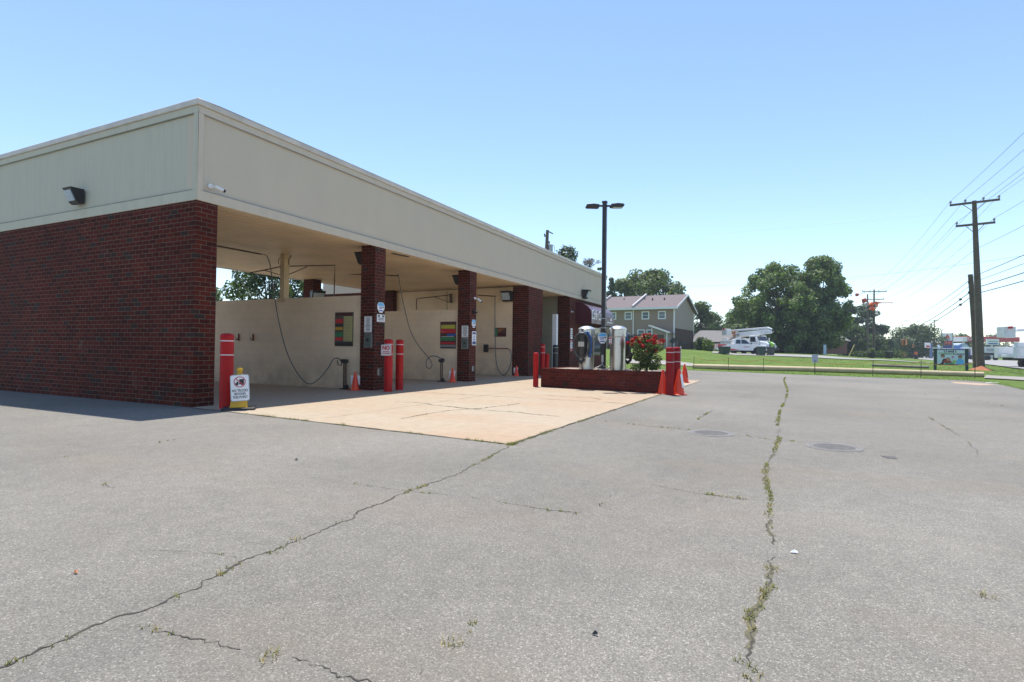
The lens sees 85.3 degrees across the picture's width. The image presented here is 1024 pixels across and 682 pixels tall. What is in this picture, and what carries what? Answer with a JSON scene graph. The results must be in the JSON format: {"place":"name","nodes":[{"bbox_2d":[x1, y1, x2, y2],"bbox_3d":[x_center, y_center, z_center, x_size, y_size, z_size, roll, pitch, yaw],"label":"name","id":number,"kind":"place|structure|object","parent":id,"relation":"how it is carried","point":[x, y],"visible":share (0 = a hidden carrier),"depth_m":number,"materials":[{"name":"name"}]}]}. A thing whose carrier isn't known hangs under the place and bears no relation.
{"place":"outdoors","nodes":[
{"label":"outdoors","id":0,"kind":"place"},
{"bbox_2d":[0,0,1023,345],"label":"sky","id":1,"kind":"structure","parent":0,"point":[706,118],"materials":[{"name":"blue"}]},
{"bbox_2d":[626,359,692,365],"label":"side path","id":2,"kind":"structure","parent":0,"point":[664,362],"depth_m":38.46,"materials":[{"name":"concrete"}]},
{"bbox_2d":[756,346,765,354],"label":"wheelie bin","id":3,"kind":"object","parent":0,"point":[761,350],"visible":0.98,"depth_m":59.72,"materials":[{"name":"green plastic"}]},
{"bbox_2d":[606,348,1023,389],"bbox_3d":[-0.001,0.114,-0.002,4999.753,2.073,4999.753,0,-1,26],"label":"ground","id":4,"kind":"structure","parent":0,"point":[709,355],"depth_m":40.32,"materials":[{"name":"green plant"}]},
{"bbox_2d":[220,270,303,300],"bbox_3d":[-16.759,-2.326,38.114,5.996,8.326,6.199,0,-1,26],"label":"magnolia tree","id":5,"kind":"object","parent":4,"relation":"on","point":[250,288],"visible":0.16,"depth_m":36.48,"materials":[{"name":"green plant"}]},
{"bbox_2d":[276,279,322,297],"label":"magnolia tree","id":6,"kind":"object","parent":4,"relation":"on","point":[297,282],"visible":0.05,"depth_m":41.05,"materials":[{"name":"green plant"}]},
{"bbox_2d":[0,369,1023,681],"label":"parking lot","id":7,"kind":"structure","parent":4,"relation":"on","point":[650,567],"depth_m":3.11,"materials":[{"name":"grey asphalt"}]},
{"bbox_2d":[0,446,508,667],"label":"pavement crack","id":8,"kind":"object","parent":7,"relation":"on","point":[71,636],"visible":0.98,"depth_m":2.38,"materials":[{"name":"black asphalt"}]},
{"bbox_2d":[155,628,371,681],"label":"pavement crack","id":9,"kind":"object","parent":7,"relation":"on","point":[294,657],"visible":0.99,"depth_m":1.93,"materials":[{"name":"black asphalt"}]},
{"bbox_2d":[0,98,613,406],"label":"car wash building","id":10,"kind":"structure","parent":7,"relation":"on","point":[108,289],"depth_m":12.12,"materials":[{"name":"beige paint"}]},
{"bbox_2d":[62,186,83,204],"bbox_3d":[-8.797,-2.903,11.138,0.320,0.302,0.255,0,-1,26],"label":"wall light","id":11,"kind":"object","parent":10,"relation":"attached to","point":[74,195],"visible":1,"depth_m":11.09,"materials":[{"name":"brown metal"}]},
{"bbox_2d":[217,245,344,383],"bbox_3d":[-6.388,-0.656,12.832,2.871,3.500,4.120,0,-1,26],"label":"wash hose","id":12,"kind":"object","parent":10,"relation":"hanging from","point":[342,360],"visible":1,"depth_m":14.75,"materials":[{"name":"black rubber"}]},
{"bbox_2d":[250,255,334,296],"bbox_3d":[-6.139,-1.517,15.629,2.246,1.758,0.257,1,-1,-24],"label":"swing boom","id":13,"kind":"object","parent":10,"relation":"attached to","point":[297,270],"visible":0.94,"depth_m":15.68,"materials":[{"name":"black paint"}]},
{"bbox_2d":[310,290,325,296],"bbox_3d":[-7.395,-1.660,21.162,0.517,0.488,0.412,1,-1,-35],"label":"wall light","id":14,"kind":"object","parent":10,"relation":"attached to","point":[315,293],"visible":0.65,"depth_m":21.01,"materials":[{"name":"grey metal"}]},
{"bbox_2d":[335,312,353,345],"bbox_3d":[-4.357,-0.306,14.395,0.620,0.880,0.028,0,-1,26],"label":"menu board","id":15,"kind":"object","parent":10,"relation":"attached to","point":[344,321],"visible":1,"depth_m":14.39,"materials":[{"name":"multicoloured plastic"}]},
{"bbox_2d":[354,251,361,264],"bbox_3d":[-3.864,-2.113,14.344,0.281,0.333,0.352,0,-1,26],"label":"wall light","id":16,"kind":"object","parent":10,"relation":"attached to","point":[358,255],"visible":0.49,"depth_m":14.18,"materials":[{"name":"brown metal"}]},
{"bbox_2d":[364,316,371,331],"bbox_3d":[-3.615,-0.418,13.954,0.240,0.400,0.010,0,-1,26],"label":"notice","id":17,"kind":"object","parent":10,"relation":"attached to","point":[367,323],"visible":1,"depth_m":13.95,"materials":[{"name":"white paper"}]},
{"bbox_2d":[364,333,371,347],"bbox_3d":[-3.618,-0.013,13.929,0.260,0.360,0.048,0,-1,26],"label":"coin box","id":18,"kind":"object","parent":10,"relation":"attached to","point":[367,340],"visible":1,"depth_m":13.91,"materials":[{"name":"metal"}]},
{"bbox_2d":[364,334,370,345],"bbox_3d":[-3.619,-0.013,13.928,0.200,0.300,0.014,0,-1,26],"label":"door","id":19,"kind":"structure","parent":18,"relation":"in","point":[366,343],"depth_m":13.92,"materials":[{"name":"grey metal"}]},
{"bbox_2d":[347,274,444,368],"bbox_3d":[-4.157,-0.928,19.036,4.323,3.676,0.158,0,-1,23],"label":"wash hose","id":20,"kind":"object","parent":10,"relation":"hanging from","point":[407,319],"visible":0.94,"depth_m":18.80,"materials":[{"name":"black rubber"}]},
{"bbox_2d":[416,294,451,309],"bbox_3d":[-3.290,-1.512,23.870,1.603,1.214,0.622,0,-1,26],"label":"swing boom","id":21,"kind":"object","parent":10,"relation":"attached to","point":[436,297],"visible":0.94,"depth_m":23.77,"materials":[{"name":"grey metal"}]},
{"bbox_2d":[440,322,455,348],"bbox_3d":[-2.140,-0.197,18.564,0.620,0.900,0.025,0,-1,26],"label":"menu board","id":22,"kind":"object","parent":10,"relation":"attached to","point":[447,335],"visible":1,"depth_m":18.56,"materials":[{"name":"multicoloured plastic"}]},
{"bbox_2d":[395,286,518,292],"bbox_3d":[-2.337,-2.210,23.709,6.586,0.066,0.030,0,-1,26],"label":"ceiling conduit","id":23,"kind":"object","parent":10,"relation":"attached to","point":[457,289],"visible":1,"depth_m":23.81,"materials":[{"name":"grey metal"}]},
{"bbox_2d":[461,338,467,348],"bbox_3d":[-1.550,0.084,18.148,0.260,0.360,0.048,0,-1,26],"label":"coin box","id":24,"kind":"object","parent":10,"relation":"attached to","point":[464,343],"visible":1,"depth_m":18.14,"materials":[{"name":"metal"}]},
{"bbox_2d":[477,295,511,374],"bbox_3d":[-0.722,-0.258,22.654,1.572,3.301,0.140,0,-1,26],"label":"wash hose","id":25,"kind":"object","parent":10,"relation":"hanging from","point":[495,343],"visible":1,"depth_m":22.63,"materials":[{"name":"black rubber"}]},
{"bbox_2d":[494,328,505,336],"bbox_3d":[-0.480,-0.360,22.828,0.537,0.371,0.014,0,-1,26],"label":"menu board","id":26,"kind":"object","parent":10,"relation":"attached to","point":[500,332],"visible":1,"depth_m":22.82,"materials":[{"name":"red plastic"}]},
{"bbox_2d":[500,291,512,301],"bbox_3d":[-0.222,-1.810,22.546,0.446,0.422,0.356,0,-1,26],"label":"wall light","id":27,"kind":"object","parent":10,"relation":"attached to","point":[506,296],"visible":1,"depth_m":22.47,"materials":[{"name":"grey metal"}]},
{"bbox_2d":[582,289,591,298],"bbox_3d":[3.788,-2.365,28.176,0.375,0.444,0.470,0,-1,26],"label":"wall light","id":28,"kind":"object","parent":10,"relation":"attached to","point":[586,293],"visible":1,"depth_m":28.02,"materials":[{"name":"brown metal"}]},
{"bbox_2d":[194,374,698,443],"bbox_3d":[-2.803,1.281,16.511,14.050,0.001,15.910,0,-1,26],"label":"concrete apron","id":29,"kind":"object","parent":7,"relation":"on","point":[380,409],"visible":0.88,"depth_m":10.43,"materials":[{"name":"beige concrete"}]},
{"bbox_2d":[219,333,234,408],"bbox_3d":[-4.899,0.512,9.541,0.223,1.290,0.223,0,-1,26],"label":"bollard","id":30,"kind":"object","parent":29,"relation":"on","point":[226,356],"visible":0.98,"depth_m":9.45,"materials":[{"name":"red plastic"}]},
{"bbox_2d":[220,368,256,410],"bbox_3d":[-4.607,0.806,9.392,0.520,0.705,0.380,1,-1,-21],"label":"sign cone","id":31,"kind":"object","parent":29,"relation":"on","point":[239,389],"visible":1,"depth_m":9.27,"materials":[{"name":"white plastic"}]},
{"bbox_2d":[339,359,349,389],"bbox_3d":[-4.246,0.847,14.136,0.260,0.770,0.140,0,-1,26],"label":"wand holder","id":32,"kind":"object","parent":29,"relation":"on","point":[345,386],"visible":0.89,"depth_m":14.11,"materials":[{"name":"black paint"}]},
{"bbox_2d":[349,372,361,390],"bbox_3d":[-3.931,1.003,13.918,0.262,0.460,0.256,0,-1,26],"label":"traffic cone","id":33,"kind":"object","parent":29,"relation":"on","point":[355,380],"visible":1,"depth_m":13.88,"materials":[{"name":"orange plastic"}]},
{"bbox_2d":[384,339,392,391],"bbox_3d":[-3.026,0.595,13.600,0.218,1.290,0.218,0,-1,26],"label":"bollard","id":34,"kind":"object","parent":29,"relation":"on","point":[388,369],"visible":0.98,"depth_m":13.51,"materials":[{"name":"red plastic"}]},
{"bbox_2d":[381,345,390,355],"bbox_3d":[-3.056,0.223,13.485,0.270,0.265,0.017,0,-1,16],"label":"warning sign","id":35,"kind":"object","parent":34,"relation":"attached to","point":[385,350],"visible":1,"depth_m":13.48,"materials":[{"name":"metal"}]},
{"bbox_2d":[395,339,403,389],"bbox_3d":[-2.865,0.605,14.156,0.204,1.290,0.204,0,-1,26],"label":"bollard","id":36,"kind":"object","parent":29,"relation":"on","point":[399,364],"visible":1,"depth_m":14.07,"materials":[{"name":"red plastic"}]},
{"bbox_2d":[437,359,445,381],"bbox_3d":[-2.252,0.946,17.809,0.260,0.730,0.140,0,-1,26],"label":"wand holder","id":37,"kind":"object","parent":29,"relation":"on","point":[441,371],"visible":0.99,"depth_m":17.78,"materials":[{"name":"black paint"}]},
{"bbox_2d":[191,381,698,442],"bbox_3d":[0.615,1.295,14.800,6.492,0.001,15.879,0,-1,26],"label":"apron joint","id":38,"kind":"object","parent":29,"relation":"on","point":[466,408],"visible":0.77,"depth_m":8.81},
{"bbox_2d":[533,353,538,386],"bbox_3d":[0.689,0.828,16.076,0.162,0.990,0.162,0,-1,26],"label":"bollard","id":39,"kind":"object","parent":29,"relation":"on","point":[535,367],"visible":1,"depth_m":16.01,"materials":[{"name":"red plastic"}]},
{"bbox_2d":[540,344,544,375],"bbox_3d":[1.257,0.771,22.858,0.208,1.315,0.208,0,-1,26],"label":"bollard","id":40,"kind":"object","parent":29,"relation":"on","point":[542,355],"visible":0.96,"depth_m":22.78,"materials":[{"name":"red plastic"}]},
{"bbox_2d":[540,367,665,392],"bbox_3d":[2.755,1.070,15.698,3.544,0.548,1.682,0,-1,33],"label":"brick planter","id":41,"kind":"object","parent":29,"relation":"on","point":[631,380],"visible":0.77,"depth_m":14.96,"materials":[{"name":"brick"}]},
{"bbox_2d":[572,326,594,368],"bbox_3d":[2.034,0.180,15.550,0.499,1.215,0.776,0,-1,24],"label":"vacuum cleaner","id":42,"kind":"object","parent":41,"relation":"on","point":[584,353],"visible":0.98,"depth_m":15.32,"materials":[{"name":"silver metal"}]},
{"bbox_2d":[585,201,623,369],"bbox_3d":[2.590,-1.567,15.629,1.087,4.765,0.427,1,-1,4],"label":"lamp post","id":43,"kind":"object","parent":41,"relation":"on","point":[604,205],"visible":0.91,"depth_m":15.63,"materials":[{"name":"brown metal"}]},
{"bbox_2d":[598,333,606,342],"bbox_3d":[2.537,-0.081,15.570,0.260,0.300,0.014,1,-1,0],"label":"alarm shield","id":44,"kind":"object","parent":43,"relation":"attached to","point":[602,337],"visible":1,"depth_m":15.57,"materials":[{"name":"white plastic"}]},
{"bbox_2d":[609,326,633,369],"bbox_3d":[3.006,0.189,15.331,0.776,1.215,0.499,2,-1,-45],"label":"vacuum cleaner","id":45,"kind":"object","parent":41,"relation":"on","point":[620,350],"visible":0.9,"depth_m":15.06,"materials":[{"name":"silver metal"}]},
{"bbox_2d":[626,333,665,370],"bbox_3d":[3.530,0.322,14.752,1.049,1.093,0.914,0,-1,26],"label":"rose bush","id":46,"kind":"object","parent":41,"relation":"on","point":[648,342],"visible":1,"depth_m":14.57,"materials":[{"name":"green plant"}]},
{"bbox_2d":[655,370,665,393],"bbox_3d":[3.804,1.033,14.003,0.326,0.600,0.326,0,-1,26],"label":"traffic cone","id":47,"kind":"object","parent":29,"relation":"on","point":[662,387],"visible":0.85,"depth_m":13.93,"materials":[{"name":"orange plastic"}]},
{"bbox_2d":[682,364,689,382],"bbox_3d":[5.928,1.114,19.092,0.347,0.640,0.347,0,-1,26],"label":"traffic cone","id":48,"kind":"object","parent":29,"relation":"on","point":[685,375],"visible":0.85,"depth_m":19.01,"materials":[{"name":"orange plastic"}]},
{"bbox_2d":[4,377,1002,681],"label":"crack weeds","id":49,"kind":"object","parent":7,"relation":"on","point":[770,511],"visible":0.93,"depth_m":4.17,"materials":[{"name":"green plant"}]},
{"bbox_2d":[552,314,557,366],"bbox_3d":[1.947,0.128,25.240,0.400,2.688,0.360,0,-1,26],"label":"guide post","id":50,"kind":"object","parent":7,"relation":"on","point":[554,329],"visible":0.45,"depth_m":25.17,"materials":[{"name":"white metal"}]},
{"bbox_2d":[553,345,557,366],"bbox_3d":[1.963,0.822,25.195,0.250,1.300,0.250,0,-1,26],"label":"bollard","id":51,"kind":"object","parent":7,"relation":"on","point":[555,355],"visible":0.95,"depth_m":25.09,"materials":[{"name":"black paint"}]},
{"bbox_2d":[666,347,673,394],"bbox_3d":[3.904,0.740,13.737,0.208,1.180,0.208,0,-1,26],"label":"bollard","id":52,"kind":"object","parent":7,"relation":"on","point":[669,370],"visible":1,"depth_m":13.65,"materials":[{"name":"red plastic"}]},
{"bbox_2d":[673,347,680,385],"bbox_3d":[4.160,0.743,14.057,0.208,1.190,0.208,0,-1,26],"label":"bollard","id":53,"kind":"object","parent":7,"relation":"on","point":[677,358],"visible":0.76,"depth_m":13.97,"materials":[{"name":"red plastic"}]},
{"bbox_2d":[673,369,686,395],"bbox_3d":[4.137,1.014,13.774,0.347,0.640,0.347,0,-1,26],"label":"traffic cone","id":54,"kind":"object","parent":7,"relation":"on","point":[679,387],"visible":0.94,"depth_m":13.69,"materials":[{"name":"orange plastic"}]},
{"bbox_2d":[688,430,734,436],"bbox_3d":[2.635,1.215,7.360,0.590,0.006,0.590,0,-1,26],"label":"manhole cover","id":55,"kind":"object","parent":7,"relation":"on","point":[718,433],"visible":1,"depth_m":7.31,"materials":[{"name":"metal"}]},
{"bbox_2d":[744,396,786,663],"bbox_3d":[6.377,1.350,13.048,0.189,0.001,25.178,0,-1,27],"label":"pavement crack","id":56,"kind":"object","parent":7,"relation":"on","point":[752,641],"visible":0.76,"depth_m":2.48,"materials":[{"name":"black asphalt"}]},
{"bbox_2d":[805,442,863,451],"bbox_3d":[3.701,1.215,6.388,0.590,0.006,0.590,0,-1,26],"label":"manhole cover","id":57,"kind":"object","parent":7,"relation":"on","point":[835,447],"visible":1,"depth_m":6.34,"materials":[{"name":"metal"}]},
{"bbox_2d":[544,230,554,251],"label":"utility pole","id":58,"kind":"object","parent":4,"relation":"on","point":[549,246],"visible":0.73,"depth_m":47.89,"materials":[{"name":"brown wood"}]},
{"bbox_2d":[556,245,578,261],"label":"pine tree","id":59,"kind":"object","parent":4,"relation":"on","point":[570,254],"visible":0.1,"depth_m":61.39,"materials":[{"name":"green plant"}]},
{"bbox_2d":[581,258,600,267],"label":"bare tree","id":60,"kind":"object","parent":4,"relation":"on","point":[589,262],"visible":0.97,"depth_m":63.38,"materials":[{"name":"grey plant"}]},
{"bbox_2d":[606,277,616,296],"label":"cedar tree","id":61,"kind":"object","parent":4,"relation":"on","point":[611,290],"visible":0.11,"depth_m":87.89,"materials":[{"name":"green plant"}]},
{"bbox_2d":[614,278,636,296],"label":"oak tree","id":62,"kind":"object","parent":4,"relation":"on","point":[621,285],"visible":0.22,"depth_m":96.95,"materials":[{"name":"green plant"}]},
{"bbox_2d":[607,334,663,348],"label":"board fence","id":63,"kind":"object","parent":4,"relation":"on","point":[659,336],"visible":0.15,"depth_m":66.20,"materials":[{"name":"wood"}]},
{"bbox_2d":[606,294,697,348],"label":"townhouse","id":64,"kind":"structure","parent":4,"relation":"on","point":[668,317],"depth_m":73.32,"materials":[{"name":"beige"}]},
{"bbox_2d":[625,268,686,295],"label":"oak tree","id":65,"kind":"object","parent":4,"relation":"on","point":[652,281],"visible":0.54,"depth_m":97.35,"materials":[{"name":"green plant"}]},
{"bbox_2d":[693,336,704,349],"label":"bush","id":66,"kind":"object","parent":4,"relation":"on","point":[698,344],"visible":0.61,"depth_m":79.53,"materials":[{"name":"green plant"}]},
{"bbox_2d":[694,300,714,333],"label":"oak tree","id":67,"kind":"object","parent":4,"relation":"on","point":[704,315],"visible":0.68,"depth_m":99.55,"materials":[{"name":"green plant"}]},
{"bbox_2d":[702,339,714,350],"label":"bush","id":68,"kind":"object","parent":4,"relation":"on","point":[708,344],"visible":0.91,"depth_m":76.54,"materials":[{"name":"green plant"}]},
{"bbox_2d":[703,312,731,330],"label":"dark tree","id":69,"kind":"object","parent":4,"relation":"on","point":[717,325],"visible":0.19,"depth_m":118.36,"materials":[{"name":"green plant"}]},
{"bbox_2d":[693,330,749,351],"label":"neighbour house","id":70,"kind":"structure","parent":4,"relation":"on","point":[715,337],"depth_m":93.75,"materials":[{"name":"brick"}]},
{"bbox_2d":[722,314,746,329],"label":"dark tree","id":71,"kind":"object","parent":4,"relation":"on","point":[735,325],"visible":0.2,"depth_m":122.76,"materials":[{"name":"green plant"}]},
{"bbox_2d":[725,260,827,352],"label":"maple tree","id":72,"kind":"object","parent":4,"relation":"on","point":[773,274],"visible":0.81,"depth_m":89.05,"materials":[{"name":"green plant"}]},
{"bbox_2d":[783,345,796,353],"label":"bush","id":73,"kind":"object","parent":4,"relation":"on","point":[789,349],"visible":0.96,"depth_m":85.59,"materials":[{"name":"green plant"}]},
{"bbox_2d":[744,298,854,353],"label":"maple tree","id":74,"kind":"object","parent":4,"relation":"on","point":[804,349],"visible":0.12,"depth_m":91.25,"materials":[{"name":"green plant"}]},
{"bbox_2d":[789,255,853,354],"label":"maple tree","id":75,"kind":"object","parent":4,"relation":"on","point":[825,269],"visible":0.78,"depth_m":87.68,"materials":[{"name":"green plant"}]},
{"bbox_2d":[818,335,849,353],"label":"brick house","id":76,"kind":"structure","parent":4,"relation":"on","point":[841,349],"depth_m":112.00,"materials":[{"name":"brown"}]},
{"bbox_2d":[692,364,983,376],"bbox_3d":[16.892,1.590,30.530,13.833,0.328,0.320,0,-1,35],"label":"utility pole log","id":77,"kind":"object","parent":4,"relation":"on","point":[841,370],"visible":0.95,"depth_m":29.90,"materials":[{"name":"brown wood"}]},
{"bbox_2d":[841,304,861,323],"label":"pine tree","id":78,"kind":"object","parent":4,"relation":"on","point":[852,309],"visible":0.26,"depth_m":124.18,"materials":[{"name":"green plant"}]},
{"bbox_2d":[837,323,872,355],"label":"dark tree","id":79,"kind":"object","parent":4,"relation":"on","point":[855,333],"visible":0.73,"depth_m":116.19,"materials":[{"name":"green plant"}]},
{"bbox_2d":[866,294,868,354],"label":"utility pole","id":80,"kind":"object","parent":4,"relation":"on","point":[867,339],"visible":0.79,"depth_m":114.94,"materials":[{"name":"brown wood"}]},
{"bbox_2d":[854,303,882,334],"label":"pine tree","id":81,"kind":"object","parent":4,"relation":"on","point":[862,311],"visible":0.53,"depth_m":128.54,"materials":[{"name":"green plant"}]},
{"bbox_2d":[857,334,889,356],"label":"dark tree","id":82,"kind":"object","parent":4,"relation":"on","point":[879,342],"visible":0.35,"depth_m":120.36,"materials":[{"name":"green plant"}]},
{"bbox_2d":[862,289,886,351],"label":"utility pole","id":83,"kind":"object","parent":4,"relation":"on","point":[873,299],"visible":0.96,"depth_m":89.95,"materials":[{"name":"brown wood"}]},
{"bbox_2d":[855,292,892,310],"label":"line cover","id":84,"kind":"object","parent":83,"relation":"attached to","point":[871,304],"visible":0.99,"depth_m":89.48,"materials":[{"name":"orange plastic"}]},
{"bbox_2d":[851,350,908,358],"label":"hedge","id":85,"kind":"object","parent":4,"relation":"on","point":[898,354],"depth_m":91.76,"materials":[{"name":"green plant"}]},
{"bbox_2d":[877,325,896,356],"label":"pine tree","id":86,"kind":"object","parent":4,"relation":"on","point":[883,331],"visible":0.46,"depth_m":126.89,"materials":[{"name":"green plant"}]},
{"bbox_2d":[872,364,928,368],"bbox_3d":[24.924,1.615,35.735,0.170,0.208,3.134,1,-1,-37],"label":"grey log","id":87,"kind":"object","parent":4,"relation":"on","point":[901,366],"visible":1,"depth_m":35.58,"materials":[{"name":"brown wood"}]},
{"bbox_2d":[887,323,949,357],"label":"oak tree","id":88,"kind":"object","parent":4,"relation":"on","point":[922,336],"visible":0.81,"depth_m":148.23,"materials":[{"name":"green plant"}]},
{"bbox_2d":[940,329,953,348],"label":"price sign","id":89,"kind":"object","parent":4,"relation":"on","point":[950,337],"visible":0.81,"depth_m":149.87,"materials":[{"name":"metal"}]},
{"bbox_2d":[933,348,968,370],"bbox_3d":[25.232,1.038,31.966,1.676,1.297,0.160,0,-1,24],"label":"painted sign","id":90,"kind":"object","parent":4,"relation":"on","point":[950,356],"visible":0.99,"depth_m":31.93,"materials":[{"name":"multicoloured paint"}]},
{"bbox_2d":[938,343,968,348],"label":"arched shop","id":91,"kind":"structure","parent":4,"relation":"on","point":[963,345],"depth_m":159.82},
{"bbox_2d":[954,332,971,347],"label":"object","id":92,"kind":"object","parent":4,"relation":"on","point":[963,335],"visible":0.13,"depth_m":199.00,"materials":[{"name":"white"}]},
{"bbox_2d":[968,274,975,367],"bbox_3d":[28.566,-1.034,34.381,0.600,6.214,0.340,0,-1,26],"label":"cut pole","id":93,"kind":"object","parent":4,"relation":"on","point":[971,299],"visible":0.72,"depth_m":34.33,"materials":[{"name":"brown wood"}]},
{"bbox_2d":[949,195,999,366],"bbox_3d":[28.030,-3.293,33.708,2.383,10.707,0.538,0,-1,39],"label":"utility pole","id":94,"kind":"object","parent":4,"relation":"on","point":[979,345],"visible":0.99,"depth_m":33.48,"materials":[{"name":"brown wood"}]},
{"bbox_2d":[935,336,1019,357],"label":"fuel canopy","id":95,"kind":"object","parent":4,"relation":"on","point":[969,339],"visible":0.34,"depth_m":185.07,"materials":[{"name":"metal"}]},
{"bbox_2d":[986,339,998,355],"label":"street sign board","id":96,"kind":"object","parent":4,"relation":"on","point":[992,341],"visible":0.74,"depth_m":150.03,"materials":[{"name":"white metal"}]},
{"bbox_3d":[20.983,1.307,25.185,0.034,0.800,0.028,0,-1,26],"label":"fence stake","id":97,"kind":"object","parent":4,"relation":"on","visible":0},
{"bbox_2d":[694,357,974,365],"bbox_3d":[15.643,1.063,28.930,13.020,0.241,1.072,0,-1,40],"label":"rope","id":98,"kind":"object","parent":97,"relation":"attached to","point":[844,364],"visible":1,"depth_m":27.34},
{"bbox_2d":[712,351,927,362],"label":"gravel driveway","id":99,"kind":"structure","parent":0,"point":[796,355],"depth_m":58.79,"materials":[{"name":"grey gravel"}]},
{"bbox_2d":[718,346,730,353],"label":"wheelie bin","id":100,"kind":"object","parent":99,"relation":"on","point":[724,349],"visible":0.93,"depth_m":60.11,"materials":[{"name":"green plastic"}]},
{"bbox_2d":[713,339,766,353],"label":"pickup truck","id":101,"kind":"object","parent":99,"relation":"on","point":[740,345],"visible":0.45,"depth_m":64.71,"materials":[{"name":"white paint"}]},
{"bbox_2d":[720,327,778,352],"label":"bucket truck","id":102,"kind":"object","parent":99,"relation":"on","point":[754,339],"visible":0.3,"depth_m":70.67,"materials":[{"name":"white paint"}]},
{"bbox_2d":[924,357,1023,368],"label":"road","id":103,"kind":"structure","parent":0,"point":[1009,363],"depth_m":73.23,"materials":[{"name":"grey asphalt"}]},
{"bbox_2d":[984,347,997,359],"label":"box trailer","id":104,"kind":"object","parent":103,"relation":"on","point":[988,350],"visible":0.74,"depth_m":112.04,"materials":[{"name":"white paint"}]},
{"bbox_2d":[994,326,1023,366],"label":"bucket truck","id":105,"kind":"object","parent":103,"relation":"on","point":[1015,351],"visible":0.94,"depth_m":49.14,"materials":[{"name":"white paint"}]},
{"bbox_2d":[984,375,1023,379],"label":"sidewalk","id":106,"kind":"structure","parent":0,"point":[1005,377],"depth_m":25.18,"materials":[{"name":"concrete"}]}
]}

